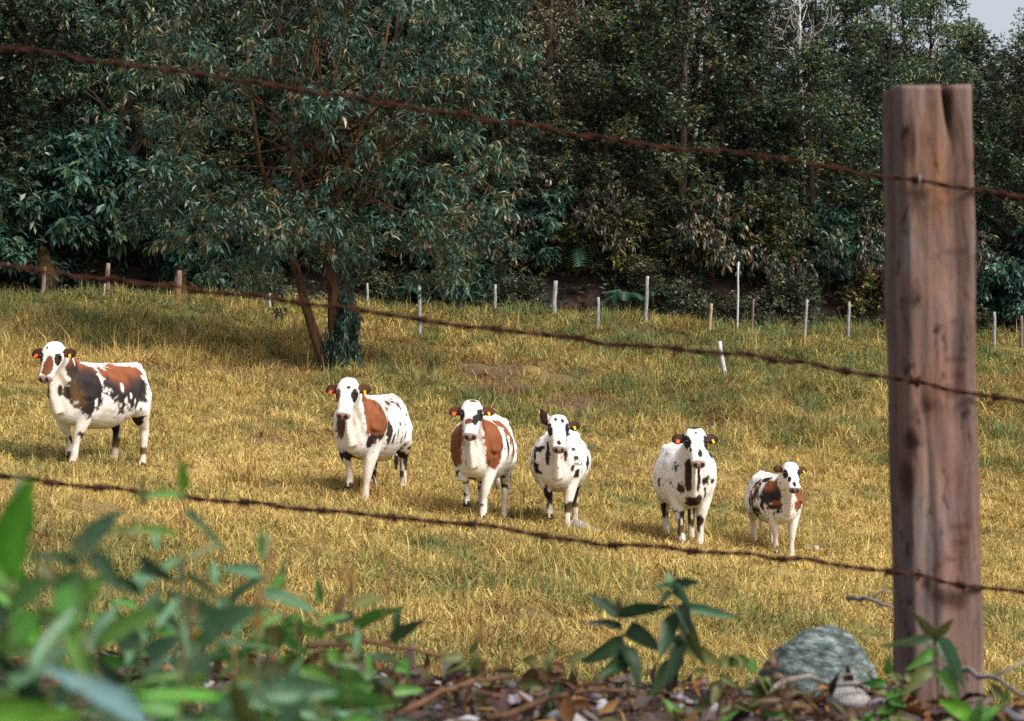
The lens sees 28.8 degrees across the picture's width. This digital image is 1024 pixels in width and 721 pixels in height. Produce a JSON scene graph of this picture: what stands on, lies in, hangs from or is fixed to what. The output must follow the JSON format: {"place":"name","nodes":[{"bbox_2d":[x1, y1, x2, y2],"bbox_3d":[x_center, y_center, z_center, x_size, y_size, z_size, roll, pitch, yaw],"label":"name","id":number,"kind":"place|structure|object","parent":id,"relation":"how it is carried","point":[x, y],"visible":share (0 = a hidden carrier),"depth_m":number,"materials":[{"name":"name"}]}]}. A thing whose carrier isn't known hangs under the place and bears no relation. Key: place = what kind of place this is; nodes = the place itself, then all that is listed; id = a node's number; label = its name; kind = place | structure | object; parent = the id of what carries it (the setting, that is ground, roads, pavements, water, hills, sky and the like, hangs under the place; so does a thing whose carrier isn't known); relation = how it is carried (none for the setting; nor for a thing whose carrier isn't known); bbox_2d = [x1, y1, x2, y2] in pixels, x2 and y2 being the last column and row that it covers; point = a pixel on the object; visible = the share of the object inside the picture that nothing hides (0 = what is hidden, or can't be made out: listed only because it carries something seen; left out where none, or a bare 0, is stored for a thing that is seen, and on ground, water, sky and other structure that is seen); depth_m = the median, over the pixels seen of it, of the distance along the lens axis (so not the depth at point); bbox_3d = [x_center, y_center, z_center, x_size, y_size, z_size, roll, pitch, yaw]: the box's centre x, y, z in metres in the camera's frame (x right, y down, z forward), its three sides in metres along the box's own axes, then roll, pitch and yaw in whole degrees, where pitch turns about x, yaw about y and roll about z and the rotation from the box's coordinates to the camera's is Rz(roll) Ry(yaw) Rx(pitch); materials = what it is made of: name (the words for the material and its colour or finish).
{"place":"outdoors","nodes":[
{"label":"outdoors","id":0,"kind":"place"},
{"bbox_2d":[0,655,1017,720],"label":"earth bank","id":1,"kind":"structure","parent":0,"point":[458,712],"depth_m":3.25,"materials":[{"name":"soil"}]},
{"bbox_2d":[0,603,78,703],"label":"weed","id":2,"kind":"object","parent":1,"relation":"on","point":[31,690],"visible":0.82,"depth_m":1.15,"materials":[{"name":"green plant"}]},
{"bbox_2d":[20,510,124,720],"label":"weed","id":3,"kind":"object","parent":1,"relation":"on","point":[65,592],"visible":0.67,"depth_m":1.33,"materials":[{"name":"green plant"}]},
{"bbox_2d":[67,371,82,720],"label":"grass stalk","id":4,"kind":"object","parent":1,"relation":"on","point":[78,400],"depth_m":1.00,"materials":[{"name":"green plant"}]},
{"bbox_2d":[52,604,133,720],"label":"weed","id":5,"kind":"object","parent":1,"relation":"on","point":[59,694],"visible":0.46,"depth_m":1.51,"materials":[{"name":"green plant"}]},
{"bbox_2d":[0,665,226,720],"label":"weed","id":6,"kind":"object","parent":1,"relation":"on","point":[112,702],"visible":0.98,"depth_m":1.03,"materials":[{"name":"green plant"}]},
{"bbox_2d":[65,607,166,720],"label":"weed","id":7,"kind":"object","parent":1,"relation":"on","point":[119,628],"visible":0.83,"depth_m":1.25,"materials":[{"name":"green plant"}]},
{"bbox_2d":[85,480,201,720],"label":"weed","id":8,"kind":"object","parent":1,"relation":"on","point":[133,641],"visible":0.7,"depth_m":1.50,"materials":[{"name":"green plant"}]},
{"bbox_2d":[124,521,193,717],"bbox_3d":[-0.314,0.365,1.702,0.082,0.454,0.106,0,0,-15],"label":"weed","id":9,"kind":"object","parent":1,"relation":"on","point":[157,648],"visible":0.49,"depth_m":1.69,"materials":[{"name":"green plant"}]},
{"bbox_2d":[115,456,228,706],"bbox_3d":[-0.266,0.266,1.586,0.092,0.380,0.071,0,0,0],"label":"weed","id":10,"kind":"object","parent":1,"relation":"on","point":[172,606],"visible":0.85,"depth_m":1.58,"materials":[{"name":"green plant"}]},
{"bbox_2d":[137,649,230,720],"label":"weed","id":11,"kind":"object","parent":1,"relation":"on","point":[163,707],"visible":0.84,"depth_m":1.20,"materials":[{"name":"green plant"}]},
{"bbox_2d":[134,637,237,720],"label":"weed","id":12,"kind":"object","parent":1,"relation":"on","point":[188,712],"visible":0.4,"depth_m":1.43,"materials":[{"name":"green plant"}]},
{"bbox_2d":[123,603,271,720],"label":"weed","id":13,"kind":"object","parent":1,"relation":"on","point":[219,622],"visible":0.75,"depth_m":1.34,"materials":[{"name":"green plant"}]},
{"bbox_2d":[167,557,277,707],"bbox_3d":[-0.277,0.389,1.908,0.115,0.402,0.106,0,0,0],"label":"weed","id":14,"kind":"object","parent":1,"relation":"on","point":[205,609],"visible":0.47,"depth_m":1.89,"materials":[{"name":"green plant"}]},
{"bbox_2d":[218,617,299,720],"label":"weed","id":15,"kind":"object","parent":1,"relation":"on","point":[269,667],"visible":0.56,"depth_m":1.59,"materials":[{"name":"green plant"}]},
{"bbox_2d":[214,528,321,720],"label":"weed","id":16,"kind":"object","parent":1,"relation":"on","point":[275,636],"visible":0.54,"depth_m":1.90,"materials":[{"name":"green plant"}]},
{"bbox_2d":[229,532,319,719],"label":"weed","id":17,"kind":"object","parent":1,"relation":"on","point":[290,641],"visible":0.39,"depth_m":2.00,"materials":[{"name":"green plant"}]},
{"bbox_2d":[229,674,341,720],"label":"weed","id":18,"kind":"object","parent":1,"relation":"on","point":[297,691],"visible":1,"depth_m":1.30,"materials":[{"name":"green plant"}]},
{"bbox_2d":[264,615,343,720],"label":"weed","id":19,"kind":"object","parent":1,"relation":"on","point":[289,661],"visible":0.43,"depth_m":1.90,"materials":[{"name":"green plant"}]},
{"bbox_2d":[288,575,376,719],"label":"weed","id":20,"kind":"object","parent":1,"relation":"on","point":[334,655],"visible":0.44,"depth_m":2.10,"materials":[{"name":"green plant"}]},
{"bbox_2d":[299,682,404,720],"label":"weed","id":21,"kind":"object","parent":1,"relation":"on","point":[359,698],"visible":0.75,"depth_m":1.37,"materials":[{"name":"green plant"}]},
{"bbox_2d":[335,649,396,720],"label":"weed","id":22,"kind":"object","parent":1,"relation":"on","point":[357,680],"visible":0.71,"depth_m":2.00,"materials":[{"name":"green plant"}]},
{"bbox_2d":[332,564,405,678],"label":"weed","id":23,"kind":"object","parent":1,"relation":"on","point":[366,619],"visible":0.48,"depth_m":2.30,"materials":[{"name":"green plant"}]},
{"bbox_2d":[368,606,442,720],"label":"weed","id":24,"kind":"object","parent":1,"relation":"on","point":[398,633],"visible":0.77,"depth_m":2.50,"materials":[{"name":"green plant"}]},
{"bbox_2d":[438,637,501,715],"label":"weed","id":25,"kind":"object","parent":1,"relation":"on","point":[475,664],"visible":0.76,"depth_m":3.20,"materials":[{"name":"green plant"}]},
{"bbox_2d":[0,41,1023,708],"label":"barbed wire fence","id":26,"kind":"object","parent":1,"relation":"on","point":[934,571],"visible":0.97,"depth_m":3.34,"materials":[{"name":"brown wood"}]},
{"bbox_2d":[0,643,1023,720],"bbox_3d":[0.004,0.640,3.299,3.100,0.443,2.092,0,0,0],"label":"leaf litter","id":27,"kind":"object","parent":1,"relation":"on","point":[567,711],"visible":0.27,"depth_m":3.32,"materials":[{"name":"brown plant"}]},
{"bbox_2d":[515,645,588,716],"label":"weed","id":28,"kind":"object","parent":1,"relation":"on","point":[529,677],"visible":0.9,"depth_m":3.10,"materials":[{"name":"green plant"}]},
{"bbox_2d":[81,655,1023,720],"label":"gravel","id":29,"kind":"structure","parent":1,"relation":"on","point":[515,698],"depth_m":3.35,"materials":[{"name":"brown gravel"}]},
{"bbox_2d":[485,680,646,720],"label":"twig","id":30,"kind":"object","parent":1,"relation":"on","point":[512,713],"visible":0.86,"depth_m":2.90,"materials":[{"name":"brown wood"}]},
{"bbox_2d":[580,571,741,716],"bbox_3d":[0.208,0.399,2.792,0.224,0.204,0.090,0,0,36],"label":"weed","id":31,"kind":"object","parent":1,"relation":"on","point":[685,640],"visible":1,"depth_m":2.79,"materials":[{"name":"green plant"}]},
{"bbox_2d":[691,652,754,720],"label":"weed","id":32,"kind":"object","parent":1,"relation":"on","point":[719,693],"visible":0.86,"depth_m":3.10,"materials":[{"name":"green plant"}]},
{"bbox_2d":[736,647,793,720],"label":"weed","id":33,"kind":"object","parent":1,"relation":"on","point":[764,687],"visible":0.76,"depth_m":3.15,"materials":[{"name":"green plant"}]},
{"bbox_2d":[755,679,813,720],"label":"weed","id":34,"kind":"object","parent":1,"relation":"on","point":[773,707],"visible":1,"depth_m":3.00,"materials":[{"name":"brown plant"}]},
{"bbox_2d":[752,625,876,699],"bbox_3d":[0.659,0.728,4.250,0.266,0.329,0.265,11,-1,-40],"label":"lichen boulder","id":35,"kind":"object","parent":1,"relation":"on","point":[828,653],"visible":0.56,"depth_m":4.18,"materials":[{"name":"grey stone"}]},
{"bbox_2d":[860,655,914,720],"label":"weed","id":36,"kind":"object","parent":1,"relation":"on","point":[894,702],"visible":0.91,"depth_m":3.10,"materials":[{"name":"green plant"}]},
{"bbox_2d":[879,610,964,709],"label":"weed","id":37,"kind":"object","parent":1,"relation":"on","point":[948,677],"visible":0.98,"depth_m":2.93,"materials":[{"name":"green plant"}]},
{"bbox_2d":[939,697,1002,720],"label":"weed","id":38,"kind":"object","parent":1,"relation":"on","point":[960,710],"visible":1,"depth_m":2.59,"materials":[{"name":"green plant"}]},
{"bbox_3d":[-0.151,0.562,2.897,0.094,0.054,0.070,0,0,-12],"label":"bank stone","id":39,"kind":"object","parent":1,"relation":"on","visible":0},
{"bbox_2d":[394,665,512,715],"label":"twig","id":40,"kind":"object","parent":39,"relation":"on","point":[411,707],"visible":0.98,"depth_m":2.98,"materials":[{"name":"brown wood"}]},
{"bbox_2d":[0,277,1023,705],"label":"pasture","id":41,"kind":"structure","parent":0,"point":[472,367],"depth_m":30.61,"materials":[{"name":"yellow plant"}]},
{"bbox_2d":[0,470,53,698],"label":"weed","id":42,"kind":"object","parent":41,"relation":"on","point":[17,519],"visible":0.97,"depth_m":1.18,"materials":[{"name":"green plant"}]},
{"bbox_2d":[0,173,83,291],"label":"shrub","id":43,"kind":"object","parent":41,"relation":"on","point":[16,249],"visible":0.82,"depth_m":58.81,"materials":[{"name":"green plant"}]},
{"bbox_2d":[32,341,151,466],"bbox_3d":[-5.657,0.618,26.751,0.863,1.734,2.472,0,0,23],"label":"cow","id":44,"kind":"object","parent":41,"relation":"on","point":[114,395],"visible":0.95,"depth_m":26.40},
{"bbox_2d":[145,195,273,293],"bbox_3d":[-8.931,-3.356,60.023,3.707,3.307,3.723,0,0,-36],"label":"shrub","id":45,"kind":"object","parent":41,"relation":"on","point":[191,273],"visible":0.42,"depth_m":59.21,"materials":[{"name":"green plant"}]},
{"bbox_2d":[112,0,533,371],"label":"forked tree","id":46,"kind":"object","parent":41,"relation":"on","point":[369,159],"visible":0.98,"depth_m":45.70,"materials":[{"name":"green plant"}]},
{"bbox_2d":[320,282,363,370],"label":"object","id":47,"kind":"object","parent":41,"relation":"on","point":[347,346],"visible":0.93,"depth_m":46.26,"materials":[{"name":"green plant"}]},
{"bbox_2d":[326,377,412,504],"bbox_3d":[-1.960,1.090,27.146,0.880,1.732,2.465,0,0,14],"label":"cow","id":48,"kind":"object","parent":41,"relation":"on","point":[360,425],"visible":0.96,"depth_m":26.60},
{"bbox_2d":[347,264,417,305],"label":"shrub","id":49,"kind":"object","parent":41,"relation":"on","point":[374,283],"visible":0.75,"depth_m":59.51,"materials":[{"name":"green plant"}]},
{"bbox_2d":[397,236,500,308],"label":"shrub","id":50,"kind":"object","parent":41,"relation":"on","point":[421,268],"visible":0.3,"depth_m":59.53,"materials":[{"name":"green plant"}]},
{"bbox_2d":[449,400,516,519],"bbox_3d":[-0.407,1.346,26.236,0.813,1.694,2.397,0,0,9],"label":"cow","id":51,"kind":"object","parent":41,"relation":"on","point":[483,449],"visible":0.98,"depth_m":25.70},
{"bbox_2d":[482,270,550,306],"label":"shrub","id":52,"kind":"object","parent":41,"relation":"on","point":[508,290],"visible":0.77,"depth_m":59.37,"materials":[{"name":"green plant"}]},
{"bbox_2d":[529,409,590,526],"bbox_3d":[0.636,1.465,26.740,0.840,1.661,2.313,0,0,4],"label":"cow","id":53,"kind":"object","parent":41,"relation":"on","point":[559,458],"visible":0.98,"depth_m":26.20},
{"bbox_2d":[633,271,719,319],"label":"shrub","id":54,"kind":"object","parent":41,"relation":"on","point":[681,285],"visible":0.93,"depth_m":59.18,"materials":[{"name":"green plant"}]},
{"bbox_2d":[652,427,718,545],"bbox_3d":[2.281,1.678,26.025,0.813,1.674,2.436,0,0,-2],"label":"cow","id":55,"kind":"object","parent":41,"relation":"on","point":[684,475],"visible":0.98,"depth_m":25.48},
{"bbox_2d":[713,288,778,324],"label":"shrub","id":56,"kind":"object","parent":41,"relation":"on","point":[743,304],"visible":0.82,"depth_m":59.50,"materials":[{"name":"green plant"}]},
{"bbox_2d":[744,462,806,556],"bbox_3d":[3.526,1.968,26.467,0.611,1.307,1.885,0,0,-8],"label":"cow","id":57,"kind":"object","parent":41,"relation":"on","point":[773,500],"visible":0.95,"depth_m":26.10},
{"bbox_2d":[749,269,825,316],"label":"shrub","id":58,"kind":"object","parent":41,"relation":"on","point":[800,289],"visible":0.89,"depth_m":59.59,"materials":[{"name":"green plant"}]},
{"bbox_2d":[0,1,1023,325],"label":"forest hill","id":59,"kind":"structure","parent":0,"point":[726,285],"depth_m":60.73,"materials":[{"name":"green plant"}]},
{"bbox_2d":[0,0,51,184],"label":"forest tree","id":60,"kind":"object","parent":59,"relation":"on","point":[3,56],"visible":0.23,"depth_m":61.95,"materials":[{"name":"green plant"}]},
{"bbox_2d":[0,0,138,239],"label":"forest tree","id":61,"kind":"object","parent":59,"relation":"on","point":[32,20],"visible":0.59,"depth_m":60.65,"materials":[{"name":"green plant"}]},
{"bbox_2d":[0,111,148,255],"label":"shrub","id":62,"kind":"object","parent":59,"relation":"on","point":[81,148],"visible":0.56,"depth_m":59.57,"materials":[{"name":"green plant"}]},
{"bbox_2d":[2,0,239,247],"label":"forest tree","id":63,"kind":"object","parent":59,"relation":"on","point":[122,90],"visible":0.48,"depth_m":60.72,"materials":[{"name":"green plant"}]},
{"bbox_2d":[76,152,230,274],"bbox_3d":[-10.793,-4.245,60.532,4.654,4.134,4.634,0,0,36],"label":"shrub","id":64,"kind":"object","parent":59,"relation":"on","point":[117,247],"visible":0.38,"depth_m":59.62,"materials":[{"name":"green plant"}]},
{"bbox_2d":[103,0,285,208],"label":"forest tree","id":65,"kind":"object","parent":59,"relation":"on","point":[215,33],"visible":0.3,"depth_m":61.66,"materials":[{"name":"green plant"}]},
{"bbox_2d":[172,0,370,201],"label":"forest tree","id":66,"kind":"object","parent":59,"relation":"on","point":[281,26],"visible":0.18,"depth_m":62.57,"materials":[{"name":"green plant"}]},
{"bbox_2d":[242,178,363,271],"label":"shrub","id":67,"kind":"object","parent":59,"relation":"on","point":[322,191],"visible":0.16,"depth_m":60.07,"materials":[{"name":"green plant"}]},
{"bbox_2d":[283,0,493,226],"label":"forest tree","id":68,"kind":"object","parent":59,"relation":"on","point":[397,26],"visible":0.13,"depth_m":61.62,"materials":[{"name":"green plant"}]},
{"bbox_2d":[354,158,476,250],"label":"shrub","id":69,"kind":"object","parent":59,"relation":"on","point":[395,222],"visible":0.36,"depth_m":60.35,"materials":[{"name":"green plant"}]},
{"bbox_2d":[361,0,573,260],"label":"forest tree","id":70,"kind":"object","parent":59,"relation":"on","point":[523,76],"visible":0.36,"depth_m":61.05,"materials":[{"name":"green plant"}]},
{"bbox_2d":[447,186,538,269],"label":"shrub","id":71,"kind":"object","parent":59,"relation":"on","point":[530,226],"visible":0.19,"depth_m":60.17,"materials":[{"name":"green plant"}]},
{"bbox_2d":[0,0,1023,334],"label":"undergrowth","id":72,"kind":"object","parent":59,"relation":"on","point":[562,296],"visible":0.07,"depth_m":60.33,"materials":[{"name":"green plant"}]},
{"bbox_2d":[476,178,587,272],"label":"shrub","id":73,"kind":"object","parent":59,"relation":"on","point":[551,204],"visible":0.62,"depth_m":60.08,"materials":[{"name":"green plant"}]},
{"bbox_2d":[439,0,656,242],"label":"forest tree","id":74,"kind":"object","parent":59,"relation":"on","point":[548,42],"visible":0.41,"depth_m":62.27,"materials":[{"name":"green plant"}]},
{"bbox_2d":[519,210,603,279],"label":"shrub","id":75,"kind":"object","parent":59,"relation":"on","point":[569,263],"visible":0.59,"depth_m":60.37,"materials":[{"name":"green plant"}]},
{"bbox_2d":[450,0,675,154],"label":"forest tree","id":76,"kind":"object","parent":59,"relation":"on","point":[567,30],"visible":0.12,"depth_m":67.95,"materials":[{"name":"green plant"}]},
{"bbox_2d":[538,173,662,267],"bbox_3d":[2.624,-4.252,61.301,3.595,2.997,4.025,0,0,-37],"label":"shrub","id":77,"kind":"object","parent":59,"relation":"on","point":[617,241],"visible":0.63,"depth_m":60.14,"materials":[{"name":"green plant"}]},
{"bbox_2d":[533,3,688,284],"bbox_3d":[2.806,-6.667,61.646,5.101,8.748,5.096,0,0,38],"label":"forest tree","id":78,"kind":"object","parent":59,"relation":"on","point":[602,34],"visible":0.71,"depth_m":60.91,"materials":[{"name":"green plant"}]},
{"bbox_2d":[527,0,731,173],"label":"forest tree","id":79,"kind":"object","parent":59,"relation":"on","point":[628,11],"visible":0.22,"depth_m":67.12,"materials":[{"name":"green plant"}]},
{"bbox_2d":[606,252,676,293],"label":"shrub","id":80,"kind":"object","parent":59,"relation":"on","point":[650,270],"visible":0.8,"depth_m":60.15,"materials":[{"name":"green plant"}]},
{"bbox_2d":[598,200,686,277],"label":"shrub","id":81,"kind":"object","parent":59,"relation":"on","point":[660,249],"visible":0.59,"depth_m":60.44,"materials":[{"name":"green plant"}]},
{"bbox_2d":[577,0,791,273],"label":"forest tree","id":82,"kind":"object","parent":59,"relation":"on","point":[682,102],"visible":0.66,"depth_m":60.96,"materials":[{"name":"green plant"}]},
{"bbox_2d":[624,176,762,258],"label":"shrub","id":83,"kind":"object","parent":59,"relation":"on","point":[670,206],"visible":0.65,"depth_m":60.73,"materials":[{"name":"green plant"}]},
{"bbox_2d":[650,186,780,279],"bbox_3d":[6.175,-3.812,61.081,3.733,3.112,4.180,0,0,-20],"label":"shrub","id":84,"kind":"object","parent":59,"relation":"on","point":[723,257],"visible":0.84,"depth_m":60.03,"materials":[{"name":"green plant"}]},
{"bbox_2d":[669,0,823,243],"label":"forest tree","id":85,"kind":"object","parent":59,"relation":"on","point":[770,130],"visible":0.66,"depth_m":62.24,"materials":[{"name":"green plant"}]},
{"bbox_2d":[665,0,834,201],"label":"forest tree","id":86,"kind":"object","parent":59,"relation":"on","point":[776,23],"visible":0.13,"depth_m":68.19,"materials":[{"name":"green plant"}]},
{"bbox_2d":[715,184,802,265],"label":"shrub","id":87,"kind":"object","parent":59,"relation":"on","point":[767,209],"visible":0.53,"depth_m":60.50,"materials":[{"name":"green plant"}]},
{"bbox_2d":[746,205,862,290],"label":"shrub","id":88,"kind":"object","parent":59,"relation":"on","point":[801,270],"visible":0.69,"depth_m":60.10,"materials":[{"name":"green plant"}]},
{"bbox_2d":[735,32,884,300],"bbox_3d":[9.178,-5.930,61.612,4.800,8.331,4.766,0,0,-23],"label":"forest tree","id":89,"kind":"object","parent":59,"relation":"on","point":[809,140],"visible":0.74,"depth_m":60.94,"materials":[{"name":"green plant"}]},
{"bbox_2d":[760,0,883,199],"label":"forest tree","id":90,"kind":"object","parent":59,"relation":"on","point":[817,18],"visible":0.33,"depth_m":68.43,"materials":[{"name":"green plant"}]},
{"bbox_2d":[783,197,884,284],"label":"shrub","id":91,"kind":"object","parent":59,"relation":"on","point":[835,218],"visible":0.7,"depth_m":60.63,"materials":[{"name":"green plant"}]},
{"bbox_2d":[821,203,884,292],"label":"shrub","id":92,"kind":"object","parent":59,"relation":"on","point":[864,249],"visible":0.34,"depth_m":60.00,"materials":[{"name":"green plant"}]},
{"bbox_2d":[801,0,912,194],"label":"forest tree","id":93,"kind":"object","parent":59,"relation":"on","point":[862,53],"visible":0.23,"depth_m":73.80,"materials":[{"name":"green plant"}]},
{"bbox_2d":[837,262,884,318],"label":"shrub","id":94,"kind":"object","parent":59,"relation":"on","point":[857,301],"visible":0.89,"depth_m":59.91,"materials":[{"name":"green plant"}]},
{"bbox_2d":[813,49,913,265],"bbox_3d":[11.407,-6.008,62.660,4.146,7.597,4.347,0,0,25],"label":"forest tree","id":95,"kind":"object","parent":59,"relation":"on","point":[879,88],"visible":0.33,"depth_m":62.27,"materials":[{"name":"green plant"}]},
{"bbox_2d":[805,0,955,218],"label":"forest tree","id":96,"kind":"object","parent":59,"relation":"on","point":[868,25],"visible":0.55,"depth_m":67.67,"materials":[{"name":"green plant"}]},
{"bbox_2d":[865,0,997,150],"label":"forest tree","id":97,"kind":"object","parent":59,"relation":"on","point":[936,7],"visible":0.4,"depth_m":69.63,"materials":[{"name":"green plant"}]},
{"bbox_2d":[866,49,1023,260],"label":"forest tree","id":98,"kind":"object","parent":59,"relation":"on","point":[959,76],"visible":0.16,"depth_m":62.66,"materials":[{"name":"green plant"}]},
{"bbox_2d":[937,30,1023,221],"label":"forest tree","id":99,"kind":"object","parent":59,"relation":"on","point":[965,47],"visible":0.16,"depth_m":69.04,"materials":[{"name":"green plant"}]},
{"bbox_2d":[972,37,1023,278],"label":"forest tree","id":100,"kind":"object","parent":59,"relation":"on","point":[1017,162],"visible":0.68,"depth_m":61.59,"materials":[{"name":"green plant"}]},
{"bbox_2d":[975,254,1023,327],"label":"shrub","id":101,"kind":"object","parent":59,"relation":"on","point":[1013,309],"visible":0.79,"depth_m":59.40,"materials":[{"name":"green plant"}]},
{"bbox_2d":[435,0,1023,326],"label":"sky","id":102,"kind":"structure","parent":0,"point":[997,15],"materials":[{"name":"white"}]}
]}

